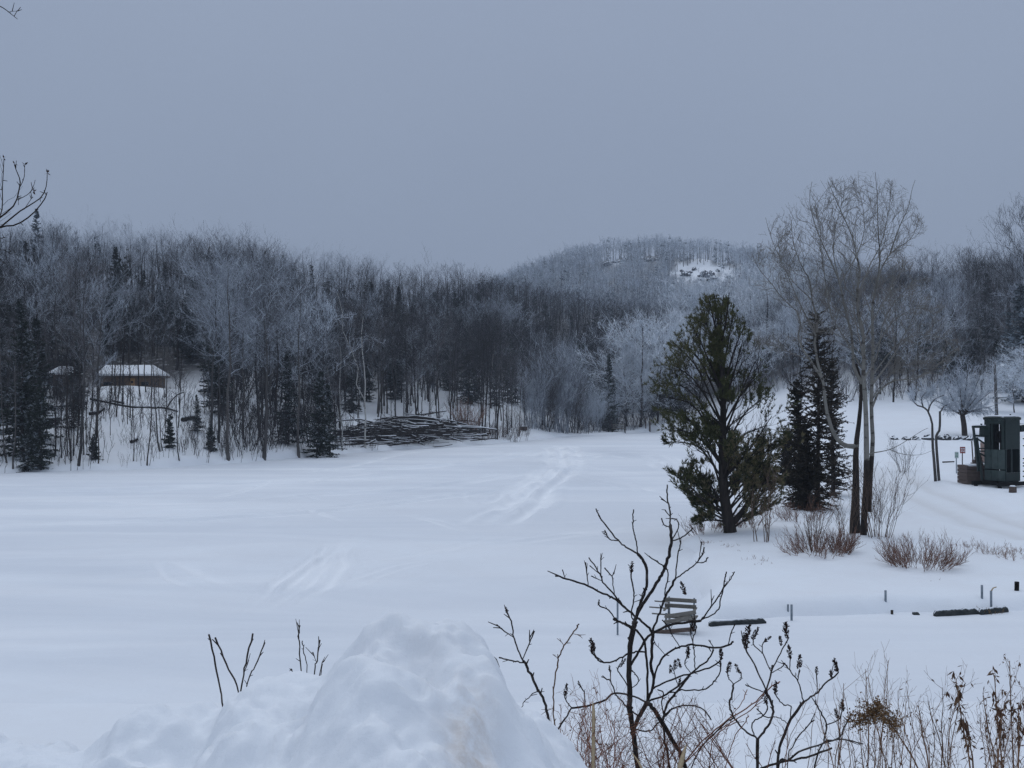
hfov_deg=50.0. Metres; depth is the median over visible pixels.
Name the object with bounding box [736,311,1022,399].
ridge brush
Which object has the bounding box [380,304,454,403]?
bare tree
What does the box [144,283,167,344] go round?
conifer tree
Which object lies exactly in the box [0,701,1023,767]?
snowy bank ground
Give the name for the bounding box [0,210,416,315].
crest forest
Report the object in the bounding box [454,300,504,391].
bare tree
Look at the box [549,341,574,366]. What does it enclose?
bare tree
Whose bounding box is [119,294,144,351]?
conifer tree
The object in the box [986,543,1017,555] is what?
dry tuft
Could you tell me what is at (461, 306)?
conifer tree
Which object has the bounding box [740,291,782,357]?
frosted tree
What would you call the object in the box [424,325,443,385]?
conifer tree
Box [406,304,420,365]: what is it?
conifer tree
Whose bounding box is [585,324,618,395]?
bare tree
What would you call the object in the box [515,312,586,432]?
thicket shrub
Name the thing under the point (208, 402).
sapling
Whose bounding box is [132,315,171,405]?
sapling
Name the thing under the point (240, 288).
bare tree
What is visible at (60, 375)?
garden shed
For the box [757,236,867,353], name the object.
frosted tree
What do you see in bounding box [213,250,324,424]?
bare tree
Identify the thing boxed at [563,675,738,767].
bramble
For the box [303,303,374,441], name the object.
bare tree
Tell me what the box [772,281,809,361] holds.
bare tree
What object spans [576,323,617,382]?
bare tree
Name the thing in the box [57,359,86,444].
sapling
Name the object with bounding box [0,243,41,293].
bare tree
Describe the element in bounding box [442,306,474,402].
bare tree
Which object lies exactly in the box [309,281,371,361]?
bare tree
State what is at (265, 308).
bare tree
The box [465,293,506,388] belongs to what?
bare tree
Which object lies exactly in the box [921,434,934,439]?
boulder
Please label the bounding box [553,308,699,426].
frosted tree
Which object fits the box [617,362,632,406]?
conifer tree
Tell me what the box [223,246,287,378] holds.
bare tree
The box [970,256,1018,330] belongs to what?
bare tree
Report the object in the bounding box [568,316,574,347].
conifer tree
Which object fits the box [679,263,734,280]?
rock outcrop
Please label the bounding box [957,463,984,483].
wooden bin
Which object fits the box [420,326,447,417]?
bare tree
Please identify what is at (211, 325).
conifer tree
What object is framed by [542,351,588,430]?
thicket shrub
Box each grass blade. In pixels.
[591,702,594,767]
[630,750,642,767]
[677,744,686,767]
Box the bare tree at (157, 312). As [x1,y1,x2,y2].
[141,275,177,358]
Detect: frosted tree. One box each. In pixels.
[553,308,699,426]
[591,338,676,425]
[599,315,713,421]
[623,301,741,383]
[642,269,765,386]
[677,251,833,366]
[697,323,786,404]
[711,264,812,372]
[729,319,791,385]
[732,262,828,363]
[735,311,774,381]
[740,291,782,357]
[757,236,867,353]
[770,291,837,391]
[771,251,831,299]
[773,292,869,372]
[773,296,829,378]
[779,287,823,363]
[789,302,866,385]
[802,288,909,373]
[804,289,855,358]
[812,253,859,333]
[825,262,865,357]
[847,282,935,378]
[865,281,966,392]
[885,279,974,399]
[910,270,991,360]
[913,272,985,388]
[962,372,1007,403]
[973,271,1023,380]
[982,344,1023,399]
[984,357,1023,412]
[994,251,1023,286]
[1000,250,1023,304]
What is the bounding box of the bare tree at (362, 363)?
[358,317,380,396]
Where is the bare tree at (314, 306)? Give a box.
[299,288,330,375]
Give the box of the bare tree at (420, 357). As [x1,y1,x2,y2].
[413,318,431,411]
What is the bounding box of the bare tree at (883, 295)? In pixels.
[840,264,910,375]
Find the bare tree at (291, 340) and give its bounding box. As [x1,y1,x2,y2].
[254,293,333,401]
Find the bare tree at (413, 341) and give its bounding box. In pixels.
[395,310,438,393]
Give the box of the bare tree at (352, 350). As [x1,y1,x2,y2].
[327,319,386,376]
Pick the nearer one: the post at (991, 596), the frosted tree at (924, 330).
the post at (991, 596)
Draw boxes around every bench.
[611,423,625,432]
[649,596,697,633]
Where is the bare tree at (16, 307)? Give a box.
[0,280,33,343]
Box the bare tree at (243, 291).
[210,239,305,385]
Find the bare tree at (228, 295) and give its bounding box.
[184,255,276,399]
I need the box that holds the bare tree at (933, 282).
[918,259,953,332]
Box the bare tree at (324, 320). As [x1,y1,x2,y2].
[296,294,341,369]
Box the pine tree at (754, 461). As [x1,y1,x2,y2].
[643,291,804,532]
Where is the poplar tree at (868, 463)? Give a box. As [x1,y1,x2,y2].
[741,173,960,534]
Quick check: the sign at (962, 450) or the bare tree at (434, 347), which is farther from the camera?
the bare tree at (434, 347)
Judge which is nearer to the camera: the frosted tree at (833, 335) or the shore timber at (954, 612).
the shore timber at (954, 612)
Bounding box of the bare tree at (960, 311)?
[923,281,984,379]
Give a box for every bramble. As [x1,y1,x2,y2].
[545,670,697,767]
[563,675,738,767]
[636,690,802,767]
[686,681,779,766]
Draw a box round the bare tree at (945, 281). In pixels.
[929,268,985,360]
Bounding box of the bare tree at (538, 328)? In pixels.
[506,311,569,375]
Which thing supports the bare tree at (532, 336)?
on the ground at (776, 580)
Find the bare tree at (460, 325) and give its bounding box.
[415,301,484,410]
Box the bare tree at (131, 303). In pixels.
[116,275,143,347]
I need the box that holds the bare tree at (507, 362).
[485,341,534,436]
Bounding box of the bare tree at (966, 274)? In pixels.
[943,243,986,332]
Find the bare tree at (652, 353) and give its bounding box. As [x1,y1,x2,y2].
[636,337,665,394]
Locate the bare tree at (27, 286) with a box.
[0,247,71,338]
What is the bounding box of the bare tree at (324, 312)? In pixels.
[260,284,384,416]
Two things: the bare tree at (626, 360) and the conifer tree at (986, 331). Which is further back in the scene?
the bare tree at (626, 360)
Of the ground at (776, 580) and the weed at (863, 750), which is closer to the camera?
the weed at (863, 750)
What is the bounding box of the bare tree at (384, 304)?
[337,278,417,412]
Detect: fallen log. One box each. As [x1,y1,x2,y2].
[90,397,156,408]
[181,415,200,421]
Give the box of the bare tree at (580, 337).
[566,320,597,378]
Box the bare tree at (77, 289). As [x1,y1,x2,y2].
[38,240,105,353]
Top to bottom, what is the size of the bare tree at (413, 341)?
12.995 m
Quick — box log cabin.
[99,365,169,387]
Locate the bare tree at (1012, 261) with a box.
[990,246,1023,318]
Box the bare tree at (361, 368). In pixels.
[351,331,369,407]
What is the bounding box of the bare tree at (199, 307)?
[181,266,224,368]
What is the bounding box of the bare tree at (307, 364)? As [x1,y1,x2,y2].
[291,345,348,430]
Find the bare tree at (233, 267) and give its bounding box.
[189,245,259,312]
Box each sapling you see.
[0,336,45,468]
[0,338,26,462]
[1,323,30,404]
[1,344,24,427]
[1,353,29,443]
[4,294,27,340]
[7,316,33,379]
[9,350,39,412]
[12,314,59,382]
[12,326,50,430]
[32,305,56,392]
[39,345,57,417]
[43,354,90,455]
[44,324,57,393]
[44,371,74,457]
[45,364,82,457]
[45,393,70,454]
[48,323,88,411]
[48,336,69,401]
[49,332,82,424]
[50,314,76,403]
[53,358,98,460]
[54,305,87,388]
[54,377,92,440]
[55,355,96,442]
[56,412,77,460]
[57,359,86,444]
[59,384,77,455]
[60,372,98,454]
[67,323,91,402]
[70,370,100,439]
[75,331,108,410]
[78,373,104,442]
[85,355,110,442]
[87,380,107,463]
[90,335,135,416]
[91,400,102,436]
[92,344,115,430]
[96,325,124,403]
[103,393,119,434]
[105,329,123,391]
[108,336,142,414]
[111,334,141,416]
[111,376,131,418]
[119,368,143,423]
[119,388,147,460]
[120,387,144,442]
[121,375,164,465]
[129,312,159,396]
[131,292,167,391]
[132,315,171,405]
[136,322,173,451]
[146,365,174,450]
[147,386,175,443]
[151,325,174,397]
[156,387,173,420]
[160,318,180,396]
[160,365,191,460]
[166,341,191,427]
[170,356,185,402]
[189,319,217,408]
[194,354,212,413]
[198,386,225,426]
[206,347,227,426]
[206,407,221,446]
[208,633,264,706]
[243,341,271,441]
[247,351,272,414]
[260,394,272,449]
[268,384,297,441]
[289,619,328,675]
[294,371,315,443]
[311,372,339,416]
[320,364,358,414]
[331,404,343,449]
[349,364,367,423]
[353,377,368,429]
[369,350,394,420]
[385,378,396,414]
[386,379,410,410]
[396,369,412,415]
[397,370,416,414]
[398,374,414,411]
[398,384,416,415]
[400,358,430,413]
[411,354,442,415]
[413,352,424,400]
[413,358,429,413]
[441,389,456,415]
[446,370,464,419]
[450,366,471,419]
[453,367,466,409]
[469,358,487,405]
[481,385,495,430]
[484,373,497,432]
[485,367,505,432]
[487,361,511,428]
[501,395,518,428]
[512,385,526,425]
[519,374,531,430]
[541,624,582,725]
[780,650,918,767]
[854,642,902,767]
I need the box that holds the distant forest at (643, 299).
[410,280,1016,341]
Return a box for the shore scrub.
[0,365,532,469]
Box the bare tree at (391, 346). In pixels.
[373,301,404,420]
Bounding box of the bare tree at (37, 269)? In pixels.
[2,251,58,340]
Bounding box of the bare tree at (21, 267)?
[0,235,43,323]
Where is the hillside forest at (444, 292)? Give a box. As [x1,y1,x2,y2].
[0,217,719,384]
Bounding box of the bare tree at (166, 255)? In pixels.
[137,242,199,354]
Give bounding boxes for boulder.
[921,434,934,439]
[943,434,951,439]
[952,436,963,439]
[964,435,972,440]
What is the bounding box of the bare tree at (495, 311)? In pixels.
[472,289,529,367]
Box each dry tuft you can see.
[955,535,981,547]
[973,540,1006,554]
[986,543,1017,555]
[994,548,1022,560]
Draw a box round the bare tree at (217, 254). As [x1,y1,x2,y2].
[190,229,263,312]
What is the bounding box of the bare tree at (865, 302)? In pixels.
[845,279,883,350]
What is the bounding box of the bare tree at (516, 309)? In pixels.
[473,291,544,355]
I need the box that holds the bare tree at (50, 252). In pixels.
[13,233,102,376]
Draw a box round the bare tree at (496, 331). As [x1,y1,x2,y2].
[450,317,511,432]
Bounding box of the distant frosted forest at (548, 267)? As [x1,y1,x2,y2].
[407,233,1014,329]
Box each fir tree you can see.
[12,410,40,472]
[22,377,55,469]
[68,381,81,427]
[190,394,205,430]
[300,372,338,458]
[321,384,343,455]
[605,341,621,405]
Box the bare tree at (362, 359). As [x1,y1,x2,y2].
[349,319,375,397]
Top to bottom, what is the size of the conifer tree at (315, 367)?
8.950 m
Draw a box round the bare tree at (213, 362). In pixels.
[171,245,271,431]
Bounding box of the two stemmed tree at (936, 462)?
[903,364,961,480]
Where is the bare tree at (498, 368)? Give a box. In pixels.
[488,327,512,420]
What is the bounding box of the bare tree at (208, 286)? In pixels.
[193,260,217,330]
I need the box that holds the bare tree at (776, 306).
[754,290,794,372]
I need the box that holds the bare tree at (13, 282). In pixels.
[2,256,29,323]
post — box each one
[617,602,618,634]
[790,604,792,620]
[884,590,886,601]
[990,587,995,606]
[1014,581,1018,590]
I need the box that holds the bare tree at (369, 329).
[336,295,391,394]
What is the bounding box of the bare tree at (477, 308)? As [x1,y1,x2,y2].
[455,294,498,351]
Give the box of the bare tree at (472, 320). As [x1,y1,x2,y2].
[457,306,497,346]
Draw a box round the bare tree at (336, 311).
[319,291,357,368]
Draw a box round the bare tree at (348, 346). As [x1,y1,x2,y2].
[306,305,383,406]
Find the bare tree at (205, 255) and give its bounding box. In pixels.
[160,237,250,322]
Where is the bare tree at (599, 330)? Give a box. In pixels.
[584,320,612,360]
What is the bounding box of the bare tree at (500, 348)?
[461,306,541,428]
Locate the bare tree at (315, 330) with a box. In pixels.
[259,310,345,429]
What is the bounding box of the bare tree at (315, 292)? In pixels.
[283,265,347,377]
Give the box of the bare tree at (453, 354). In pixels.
[436,328,465,407]
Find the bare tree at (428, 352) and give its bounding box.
[413,306,436,399]
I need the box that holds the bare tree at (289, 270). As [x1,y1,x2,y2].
[263,252,316,302]
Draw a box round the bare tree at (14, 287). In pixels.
[0,248,59,341]
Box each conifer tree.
[0,266,10,353]
[0,299,33,401]
[0,321,58,456]
[0,333,16,420]
[5,318,72,438]
[11,241,31,313]
[23,344,51,418]
[26,248,42,313]
[26,266,51,328]
[29,209,47,292]
[53,294,85,375]
[61,339,87,408]
[68,292,89,364]
[84,267,99,321]
[97,277,119,353]
[99,300,116,342]
[102,247,127,323]
[110,258,128,323]
[110,288,129,349]
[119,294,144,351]
[136,270,151,325]
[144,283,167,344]
[151,262,171,324]
[158,286,179,346]
[170,267,207,359]
[172,297,181,345]
[173,304,188,351]
[197,273,230,371]
[197,304,230,393]
[200,334,235,413]
[223,274,250,376]
[273,354,307,444]
[274,320,301,387]
[306,327,326,394]
[332,340,349,388]
[342,350,362,412]
[358,342,377,401]
[384,305,413,385]
[384,334,404,399]
[395,286,402,329]
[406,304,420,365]
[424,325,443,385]
[438,343,457,390]
[451,293,462,356]
[455,335,479,404]
[457,297,467,332]
[470,347,484,401]
[487,366,504,405]
[501,333,523,402]
[514,308,531,370]
[544,325,556,372]
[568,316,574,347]
[572,343,590,409]
[581,344,593,407]
[588,349,599,392]
[595,353,620,431]
[597,378,605,422]
[601,339,609,384]
[611,381,620,425]
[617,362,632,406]
[621,373,632,410]
[633,376,646,408]
[647,362,669,414]
[663,367,675,411]
[668,353,690,412]
[846,314,868,363]
[869,309,898,376]
[908,314,932,370]
[935,310,973,385]
[954,290,986,368]
[976,274,1004,352]
[986,326,1003,378]
[988,318,1019,392]
[992,284,1023,402]
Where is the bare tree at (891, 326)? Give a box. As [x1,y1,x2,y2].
[851,273,928,401]
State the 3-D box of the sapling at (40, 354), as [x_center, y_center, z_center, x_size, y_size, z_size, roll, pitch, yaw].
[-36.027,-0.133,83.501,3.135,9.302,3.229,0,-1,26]
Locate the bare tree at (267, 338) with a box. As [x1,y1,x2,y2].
[218,287,303,394]
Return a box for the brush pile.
[330,410,497,446]
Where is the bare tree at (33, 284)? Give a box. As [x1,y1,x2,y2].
[7,256,60,321]
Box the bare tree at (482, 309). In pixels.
[460,296,513,357]
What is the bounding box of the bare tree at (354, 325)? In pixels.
[307,288,380,400]
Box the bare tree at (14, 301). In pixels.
[0,255,58,361]
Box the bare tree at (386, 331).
[365,282,419,404]
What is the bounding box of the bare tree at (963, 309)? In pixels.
[940,277,991,377]
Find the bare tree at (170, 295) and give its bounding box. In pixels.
[152,258,187,352]
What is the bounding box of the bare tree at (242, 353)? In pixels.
[174,267,283,438]
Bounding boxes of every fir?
[86,434,103,459]
[161,414,176,447]
[203,424,218,451]
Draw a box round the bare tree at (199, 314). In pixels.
[184,286,230,353]
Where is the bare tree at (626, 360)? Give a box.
[601,321,650,417]
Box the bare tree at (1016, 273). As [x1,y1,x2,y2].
[1008,250,1023,282]
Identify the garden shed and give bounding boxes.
[49,366,82,395]
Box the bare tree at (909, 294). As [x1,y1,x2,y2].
[881,254,933,375]
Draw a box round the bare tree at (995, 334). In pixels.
[956,287,1014,391]
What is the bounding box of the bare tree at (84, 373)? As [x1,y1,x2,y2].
[25,235,149,465]
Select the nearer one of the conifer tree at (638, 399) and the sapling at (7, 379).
the sapling at (7, 379)
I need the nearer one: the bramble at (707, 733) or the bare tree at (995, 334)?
the bramble at (707, 733)
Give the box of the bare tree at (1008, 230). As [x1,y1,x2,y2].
[966,192,1023,289]
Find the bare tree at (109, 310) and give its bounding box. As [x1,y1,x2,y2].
[60,273,170,432]
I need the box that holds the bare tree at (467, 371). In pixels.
[444,332,494,416]
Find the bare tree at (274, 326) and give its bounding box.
[207,245,330,414]
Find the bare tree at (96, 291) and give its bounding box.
[76,251,104,359]
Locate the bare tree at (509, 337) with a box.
[482,313,534,398]
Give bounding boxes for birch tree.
[310,339,360,450]
[317,278,398,447]
[482,286,509,396]
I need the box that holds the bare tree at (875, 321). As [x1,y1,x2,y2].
[838,266,900,393]
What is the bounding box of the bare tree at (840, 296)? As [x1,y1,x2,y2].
[829,270,867,349]
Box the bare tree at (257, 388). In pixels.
[215,328,311,415]
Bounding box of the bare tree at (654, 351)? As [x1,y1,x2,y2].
[628,331,684,385]
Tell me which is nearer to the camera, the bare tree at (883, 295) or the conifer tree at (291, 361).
the conifer tree at (291, 361)
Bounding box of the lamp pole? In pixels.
[993,361,1003,414]
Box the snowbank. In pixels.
[0,611,586,767]
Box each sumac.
[489,605,549,720]
[548,485,735,767]
[725,621,862,767]
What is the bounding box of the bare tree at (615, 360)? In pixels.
[603,341,633,392]
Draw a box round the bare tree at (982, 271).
[938,249,1017,307]
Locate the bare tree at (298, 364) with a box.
[239,251,344,457]
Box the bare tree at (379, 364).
[365,316,392,413]
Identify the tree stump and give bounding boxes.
[1009,485,1016,492]
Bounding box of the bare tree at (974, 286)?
[959,275,990,321]
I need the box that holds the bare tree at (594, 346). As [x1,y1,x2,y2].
[567,311,627,394]
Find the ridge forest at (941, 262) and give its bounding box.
[701,226,1023,370]
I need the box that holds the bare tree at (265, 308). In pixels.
[190,259,329,436]
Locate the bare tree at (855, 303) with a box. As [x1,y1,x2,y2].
[834,278,871,342]
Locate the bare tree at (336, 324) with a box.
[297,278,364,373]
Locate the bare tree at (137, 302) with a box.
[106,282,166,363]
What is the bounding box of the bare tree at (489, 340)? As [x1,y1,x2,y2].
[469,304,526,408]
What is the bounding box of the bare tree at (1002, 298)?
[980,264,1023,371]
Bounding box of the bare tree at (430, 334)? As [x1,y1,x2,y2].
[400,290,452,401]
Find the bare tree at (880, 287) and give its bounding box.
[854,269,907,335]
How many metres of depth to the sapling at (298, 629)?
5.98 m
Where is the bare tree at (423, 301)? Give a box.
[399,285,449,370]
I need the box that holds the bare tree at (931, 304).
[901,294,976,395]
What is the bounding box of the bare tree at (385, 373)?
[355,292,409,412]
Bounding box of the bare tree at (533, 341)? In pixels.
[523,321,543,368]
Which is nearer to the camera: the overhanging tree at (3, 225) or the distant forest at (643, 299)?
the overhanging tree at (3, 225)
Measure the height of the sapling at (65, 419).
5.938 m
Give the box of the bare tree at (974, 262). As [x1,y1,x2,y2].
[942,254,1022,337]
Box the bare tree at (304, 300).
[261,273,348,385]
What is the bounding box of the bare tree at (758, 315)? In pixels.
[734,301,773,388]
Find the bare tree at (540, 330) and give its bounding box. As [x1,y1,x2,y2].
[524,312,553,366]
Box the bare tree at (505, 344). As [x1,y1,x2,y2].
[489,317,515,400]
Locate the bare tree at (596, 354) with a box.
[578,331,615,399]
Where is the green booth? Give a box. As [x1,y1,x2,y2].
[971,414,1023,488]
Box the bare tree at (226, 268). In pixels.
[174,250,274,318]
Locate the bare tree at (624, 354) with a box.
[604,330,640,414]
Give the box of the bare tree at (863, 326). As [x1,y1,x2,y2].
[832,299,895,362]
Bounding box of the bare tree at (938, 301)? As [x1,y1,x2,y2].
[912,277,957,353]
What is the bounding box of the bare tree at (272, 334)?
[249,293,290,392]
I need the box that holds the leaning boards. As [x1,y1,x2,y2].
[971,441,983,461]
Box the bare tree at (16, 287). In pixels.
[3,267,41,313]
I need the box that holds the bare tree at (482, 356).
[444,307,513,415]
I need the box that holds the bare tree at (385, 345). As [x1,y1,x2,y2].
[359,311,415,410]
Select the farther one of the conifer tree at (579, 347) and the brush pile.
the conifer tree at (579, 347)
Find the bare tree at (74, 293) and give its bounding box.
[25,254,116,340]
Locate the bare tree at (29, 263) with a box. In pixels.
[5,229,66,335]
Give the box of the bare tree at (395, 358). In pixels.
[383,314,407,405]
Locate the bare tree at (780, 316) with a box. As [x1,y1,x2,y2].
[758,284,798,371]
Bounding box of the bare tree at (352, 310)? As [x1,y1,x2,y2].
[323,278,377,387]
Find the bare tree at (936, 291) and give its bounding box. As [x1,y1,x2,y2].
[895,262,979,364]
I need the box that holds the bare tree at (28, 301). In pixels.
[1,230,72,339]
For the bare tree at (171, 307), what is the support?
on the ground at (776, 580)
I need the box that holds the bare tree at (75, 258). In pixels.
[26,228,111,361]
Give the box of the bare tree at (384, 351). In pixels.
[357,309,415,416]
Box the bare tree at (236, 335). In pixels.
[180,295,277,422]
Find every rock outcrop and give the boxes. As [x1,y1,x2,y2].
[601,259,628,266]
[646,258,659,261]
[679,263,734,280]
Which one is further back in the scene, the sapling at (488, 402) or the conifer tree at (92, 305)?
the conifer tree at (92, 305)
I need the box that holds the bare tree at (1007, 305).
[969,275,1023,368]
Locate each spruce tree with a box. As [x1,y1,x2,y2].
[774,427,801,484]
[777,308,851,510]
[782,379,812,503]
[785,421,830,510]
[810,360,860,495]
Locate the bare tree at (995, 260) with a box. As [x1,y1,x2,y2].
[961,249,1003,300]
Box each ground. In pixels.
[0,256,1023,618]
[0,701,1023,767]
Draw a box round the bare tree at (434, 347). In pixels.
[423,314,449,405]
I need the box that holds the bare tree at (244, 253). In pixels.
[198,229,277,286]
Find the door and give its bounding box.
[129,378,134,385]
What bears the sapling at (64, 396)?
on the ground at (776, 580)
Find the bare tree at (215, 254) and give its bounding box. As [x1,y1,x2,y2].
[181,228,229,284]
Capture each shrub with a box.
[446,396,491,436]
[491,423,502,437]
[511,348,569,429]
[513,367,543,422]
[513,422,521,436]
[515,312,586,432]
[518,344,568,431]
[521,338,571,428]
[521,359,555,428]
[536,330,593,433]
[542,341,597,427]
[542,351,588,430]
[554,366,590,432]
[570,367,597,429]
[577,377,604,431]
[584,366,615,422]
[585,386,612,430]
[594,391,615,429]
[596,378,626,427]
[679,512,744,535]
[732,508,779,527]
[746,456,792,541]
[768,491,838,522]
[774,524,860,558]
[793,486,838,551]
[820,522,862,552]
[830,477,864,535]
[843,432,929,537]
[873,526,979,571]
[886,433,924,472]
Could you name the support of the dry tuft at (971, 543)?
on the ground at (776, 580)
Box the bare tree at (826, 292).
[798,271,851,350]
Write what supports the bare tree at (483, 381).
on the ground at (776, 580)
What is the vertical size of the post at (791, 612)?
0.664 m
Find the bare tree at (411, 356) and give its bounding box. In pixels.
[379,318,451,405]
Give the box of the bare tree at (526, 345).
[520,329,538,408]
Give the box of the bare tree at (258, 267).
[225,232,294,338]
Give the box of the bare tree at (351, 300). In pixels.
[329,282,392,358]
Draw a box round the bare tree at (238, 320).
[190,261,288,402]
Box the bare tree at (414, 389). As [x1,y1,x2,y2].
[380,293,448,413]
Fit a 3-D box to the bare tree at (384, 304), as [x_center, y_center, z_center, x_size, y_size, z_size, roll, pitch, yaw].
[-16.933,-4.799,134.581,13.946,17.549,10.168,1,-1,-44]
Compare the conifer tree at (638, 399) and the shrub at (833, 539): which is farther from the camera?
the conifer tree at (638, 399)
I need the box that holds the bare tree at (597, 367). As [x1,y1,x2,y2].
[584,348,608,399]
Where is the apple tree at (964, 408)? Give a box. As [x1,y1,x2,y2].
[924,353,1000,435]
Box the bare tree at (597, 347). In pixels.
[581,319,618,388]
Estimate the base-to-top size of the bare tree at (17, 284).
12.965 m
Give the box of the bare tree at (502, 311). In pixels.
[478,290,521,388]
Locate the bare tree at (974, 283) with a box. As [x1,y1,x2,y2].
[947,252,1009,355]
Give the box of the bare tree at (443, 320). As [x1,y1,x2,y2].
[418,289,466,386]
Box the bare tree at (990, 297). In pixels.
[955,263,1019,354]
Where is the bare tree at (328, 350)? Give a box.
[299,316,359,406]
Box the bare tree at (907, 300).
[884,258,941,364]
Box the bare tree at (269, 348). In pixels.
[247,289,308,412]
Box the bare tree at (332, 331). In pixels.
[298,297,370,387]
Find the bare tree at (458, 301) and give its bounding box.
[431,277,472,354]
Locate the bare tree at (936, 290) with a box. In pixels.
[916,264,952,348]
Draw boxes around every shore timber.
[708,617,765,626]
[933,607,978,616]
[978,606,1008,614]
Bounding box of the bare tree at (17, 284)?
[0,258,40,320]
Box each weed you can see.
[812,706,907,767]
[856,668,947,767]
[904,703,1023,767]
[910,701,928,767]
[911,668,977,767]
[923,655,1023,767]
[941,665,972,767]
[961,720,976,767]
[978,688,996,767]
[985,667,1006,767]
[994,704,1007,767]
[1002,654,1023,767]
[1005,697,1023,767]
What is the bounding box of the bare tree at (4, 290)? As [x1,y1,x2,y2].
[0,254,17,312]
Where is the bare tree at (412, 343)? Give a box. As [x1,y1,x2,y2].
[400,307,426,402]
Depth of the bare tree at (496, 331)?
132.10 m
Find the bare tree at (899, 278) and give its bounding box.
[868,261,927,349]
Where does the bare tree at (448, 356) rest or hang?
on the ground at (776, 580)
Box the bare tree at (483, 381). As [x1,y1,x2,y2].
[452,316,504,426]
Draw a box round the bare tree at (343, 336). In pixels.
[313,299,363,388]
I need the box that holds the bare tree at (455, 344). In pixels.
[425,325,492,421]
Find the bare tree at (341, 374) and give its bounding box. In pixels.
[303,278,381,425]
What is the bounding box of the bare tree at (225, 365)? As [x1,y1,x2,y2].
[205,309,241,425]
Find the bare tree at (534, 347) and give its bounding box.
[512,326,565,375]
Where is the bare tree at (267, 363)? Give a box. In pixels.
[176,242,336,460]
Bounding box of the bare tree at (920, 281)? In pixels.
[904,267,958,311]
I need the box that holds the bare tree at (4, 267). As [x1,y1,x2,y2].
[0,238,24,300]
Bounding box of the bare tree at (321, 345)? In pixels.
[292,311,342,380]
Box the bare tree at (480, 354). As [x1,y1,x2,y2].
[453,325,522,396]
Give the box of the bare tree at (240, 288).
[209,240,277,392]
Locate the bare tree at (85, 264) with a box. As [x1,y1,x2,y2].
[6,246,129,365]
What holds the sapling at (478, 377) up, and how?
on the ground at (776, 580)
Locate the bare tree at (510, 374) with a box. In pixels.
[488,342,537,433]
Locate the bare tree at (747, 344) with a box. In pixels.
[731,310,785,395]
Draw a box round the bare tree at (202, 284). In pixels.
[174,242,244,373]
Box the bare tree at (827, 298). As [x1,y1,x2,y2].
[799,273,848,356]
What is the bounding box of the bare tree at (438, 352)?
[409,312,461,420]
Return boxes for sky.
[0,0,1023,312]
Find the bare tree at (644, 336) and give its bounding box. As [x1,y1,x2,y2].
[622,323,663,368]
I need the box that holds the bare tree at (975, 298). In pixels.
[948,285,1015,386]
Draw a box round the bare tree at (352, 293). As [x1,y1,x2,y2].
[341,276,381,364]
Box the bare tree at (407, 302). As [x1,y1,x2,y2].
[379,274,443,378]
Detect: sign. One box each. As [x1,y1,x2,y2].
[955,452,958,472]
[960,447,964,463]
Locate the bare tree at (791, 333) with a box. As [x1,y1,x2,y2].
[769,305,808,386]
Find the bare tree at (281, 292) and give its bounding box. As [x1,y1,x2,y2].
[261,266,303,345]
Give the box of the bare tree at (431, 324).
[388,293,451,386]
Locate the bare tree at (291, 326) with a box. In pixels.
[270,271,313,401]
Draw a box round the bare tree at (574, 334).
[561,318,591,347]
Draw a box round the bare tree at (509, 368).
[497,333,525,427]
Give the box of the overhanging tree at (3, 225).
[0,5,49,266]
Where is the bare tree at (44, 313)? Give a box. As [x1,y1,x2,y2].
[28,282,60,346]
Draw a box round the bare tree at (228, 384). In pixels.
[165,227,292,460]
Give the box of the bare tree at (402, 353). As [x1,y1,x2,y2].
[364,295,439,402]
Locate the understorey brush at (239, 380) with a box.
[1,294,714,450]
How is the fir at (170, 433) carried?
on the ground at (776, 580)
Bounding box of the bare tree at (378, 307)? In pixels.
[340,279,403,372]
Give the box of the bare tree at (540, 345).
[523,333,553,369]
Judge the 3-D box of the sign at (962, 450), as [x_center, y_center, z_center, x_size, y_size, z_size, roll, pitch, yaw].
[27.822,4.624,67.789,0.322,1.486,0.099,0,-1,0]
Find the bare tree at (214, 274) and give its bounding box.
[194,249,231,334]
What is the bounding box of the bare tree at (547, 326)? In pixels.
[544,316,559,346]
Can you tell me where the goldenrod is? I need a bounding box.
[843,692,917,767]
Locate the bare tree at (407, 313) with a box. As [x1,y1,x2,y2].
[377,294,427,400]
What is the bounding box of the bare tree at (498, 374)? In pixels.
[482,352,520,439]
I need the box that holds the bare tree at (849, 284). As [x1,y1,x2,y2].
[821,266,865,345]
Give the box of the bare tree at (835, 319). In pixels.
[804,285,867,393]
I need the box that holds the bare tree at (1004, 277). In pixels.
[988,259,1023,328]
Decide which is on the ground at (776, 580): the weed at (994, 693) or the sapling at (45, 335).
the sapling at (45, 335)
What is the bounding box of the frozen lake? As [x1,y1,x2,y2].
[0,432,1023,703]
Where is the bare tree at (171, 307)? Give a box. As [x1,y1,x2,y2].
[146,274,198,370]
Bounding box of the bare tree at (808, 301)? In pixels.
[787,275,828,371]
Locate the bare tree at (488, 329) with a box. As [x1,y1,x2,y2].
[469,297,505,383]
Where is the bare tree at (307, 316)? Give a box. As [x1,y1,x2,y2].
[270,258,348,397]
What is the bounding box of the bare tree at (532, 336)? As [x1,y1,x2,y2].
[518,314,536,385]
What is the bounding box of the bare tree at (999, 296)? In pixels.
[979,268,1016,348]
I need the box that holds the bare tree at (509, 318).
[498,306,534,377]
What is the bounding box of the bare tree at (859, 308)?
[815,282,886,344]
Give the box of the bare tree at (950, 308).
[929,287,980,353]
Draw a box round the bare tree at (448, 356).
[434,331,461,401]
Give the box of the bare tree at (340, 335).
[320,292,354,407]
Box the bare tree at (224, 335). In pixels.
[158,285,253,442]

